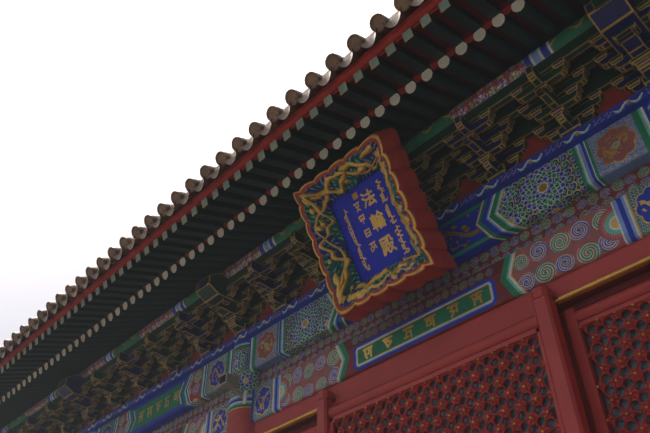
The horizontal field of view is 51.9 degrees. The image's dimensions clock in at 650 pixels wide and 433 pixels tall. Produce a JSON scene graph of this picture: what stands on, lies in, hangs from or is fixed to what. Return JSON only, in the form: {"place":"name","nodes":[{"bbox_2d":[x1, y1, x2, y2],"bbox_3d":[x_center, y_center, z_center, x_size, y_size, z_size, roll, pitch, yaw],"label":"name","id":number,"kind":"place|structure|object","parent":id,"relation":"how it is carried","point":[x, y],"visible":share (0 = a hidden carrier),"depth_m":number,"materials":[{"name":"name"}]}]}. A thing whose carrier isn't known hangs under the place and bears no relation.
{"place":"outdoors","nodes":[
{"label":"outdoors","id":0,"kind":"place"},
{"bbox_2d":[97,349,233,432],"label":"beam","id":1,"kind":"structure","parent":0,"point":[197,388],"depth_m":8.05,"materials":[{"name":"paint"}]},
{"bbox_2d":[0,0,397,345],"label":"sky","id":2,"kind":"structure","parent":0,"point":[108,108],"materials":[{"name":"white"}]},
{"label":"ground","id":3,"kind":"structure","parent":0,"visible":0},
{"bbox_2d":[87,429,97,432],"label":"column","id":4,"kind":"structure","parent":3,"relation":"on","point":[93,431],"depth_m":9.28,"materials":[{"name":"paint"}]},
{"bbox_2d":[226,339,259,432],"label":"column","id":5,"kind":"structure","parent":3,"relation":"on","point":[239,417],"depth_m":7.03,"materials":[{"name":"paint"}]},
{"bbox_2d":[219,372,247,403],"bbox_3d":[-0.936,1.793,6.893,0.285,0.285,0.190,31,-49,-32],"label":"security camera","id":6,"kind":"object","parent":5,"relation":"attached to","point":[228,381],"visible":1,"depth_m":6.88,"materials":[{"name":"white plastic"}]},
{"bbox_2d":[254,64,649,432],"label":"door frame","id":7,"kind":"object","parent":3,"relation":"on","point":[631,253],"depth_m":5.02,"materials":[{"name":"red wood"}]},
{"bbox_2d":[0,0,592,428],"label":"rafters","id":8,"kind":"object","parent":7,"relation":"attached to","point":[422,66],"visible":0.67,"depth_m":6.15,"materials":[{"name":"green paint"}]},
{"bbox_2d":[0,0,426,360],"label":"roof tiles","id":9,"kind":"object","parent":8,"relation":"on","point":[381,27],"visible":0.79,"depth_m":6.18,"materials":[{"name":"grey ceramic"}]},
{"bbox_2d":[293,128,456,321],"bbox_3d":[0.349,0.067,5.802,0.771,1.255,1.193,31,-49,-32],"label":"plaque frame","id":10,"kind":"object","parent":8,"relation":"attached to","point":[385,153],"visible":1,"depth_m":5.68,"materials":[{"name":"paint"}]},
{"bbox_2d":[86,95,649,432],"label":"flat plate top","id":11,"kind":"object","parent":7,"relation":"attached to","point":[437,222],"visible":0.02,"depth_m":5.72,"materials":[{"name":"paint"}]},
{"bbox_2d":[149,390,229,432],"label":"beam board","id":12,"kind":"object","parent":11,"relation":"attached to","point":[216,402],"visible":0.73,"depth_m":7.79,"materials":[{"name":"paint"}]},
{"bbox_2d":[171,402,228,432],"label":"beam","id":13,"kind":"structure","parent":11,"relation":"attached to","point":[214,421],"depth_m":7.35,"materials":[{"name":"paint"}]},
{"bbox_2d":[6,0,649,432],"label":"bracket set","id":14,"kind":"object","parent":11,"relation":"on","point":[556,94],"visible":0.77,"depth_m":5.99,"materials":[{"name":"gold paint"}]},
{"bbox_2d":[0,14,593,432],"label":"eave purlin","id":15,"kind":"object","parent":14,"relation":"on","point":[539,54],"visible":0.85,"depth_m":6.06,"materials":[{"name":"paint"}]},
{"bbox_2d":[84,86,634,427],"bbox_3d":[-3.146,2.821,9.508,0.001,0.317,26.500,31,-49,-32],"label":"bracket board","id":16,"kind":"object","parent":11,"relation":"on","point":[613,96],"visible":0.1,"depth_m":5.86,"materials":[{"name":"paint"}]},
{"bbox_2d":[78,85,649,432],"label":"flat plate","id":17,"kind":"object","parent":11,"relation":"on","point":[572,136],"visible":0.79,"depth_m":5.72,"materials":[{"name":"paint"}]},
{"bbox_2d":[248,104,649,371],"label":"beam","id":18,"kind":"structure","parent":11,"relation":"on","point":[618,149],"depth_m":5.33,"materials":[{"name":"paint"}]},
{"bbox_2d":[251,182,649,422],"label":"beam","id":19,"kind":"structure","parent":11,"relation":"attached to","point":[611,227],"depth_m":5.34,"materials":[{"name":"paint"}]},
{"bbox_2d":[259,162,649,385],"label":"beam board","id":20,"kind":"object","parent":11,"relation":"attached to","point":[609,193],"visible":0.73,"depth_m":5.54,"materials":[{"name":"paint"}]},
{"bbox_2d":[264,255,649,432],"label":"door leaves","id":21,"kind":"object","parent":7,"relation":"attached to","point":[618,342],"visible":1,"depth_m":4.42,"materials":[{"name":"red paint"}]},
{"bbox_2d":[317,286,590,432],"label":"lattice window","id":22,"kind":"structure","parent":3,"relation":"on","point":[528,384],"depth_m":4.91,"materials":[{"name":"red paint"}]},
{"bbox_2d":[646,98,649,111],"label":"column","id":23,"kind":"structure","parent":3,"relation":"on","point":[648,104],"depth_m":4.80,"materials":[{"name":"paint"}]},
{"bbox_3d":[0.512,0.135,5.945,0.652,0.785,0.685,31,-49,-32],"label":"plaque back","id":24,"kind":"object","parent":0,"visible":0},
{"bbox_2d":[331,169,414,281],"bbox_3d":[0.412,0.086,5.863,0.367,0.726,0.645,31,-49,-32],"label":"plaque","id":25,"kind":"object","parent":24,"relation":"in","point":[374,232],"depth_m":5.86,"materials":[{"name":"paint"}]}
]}

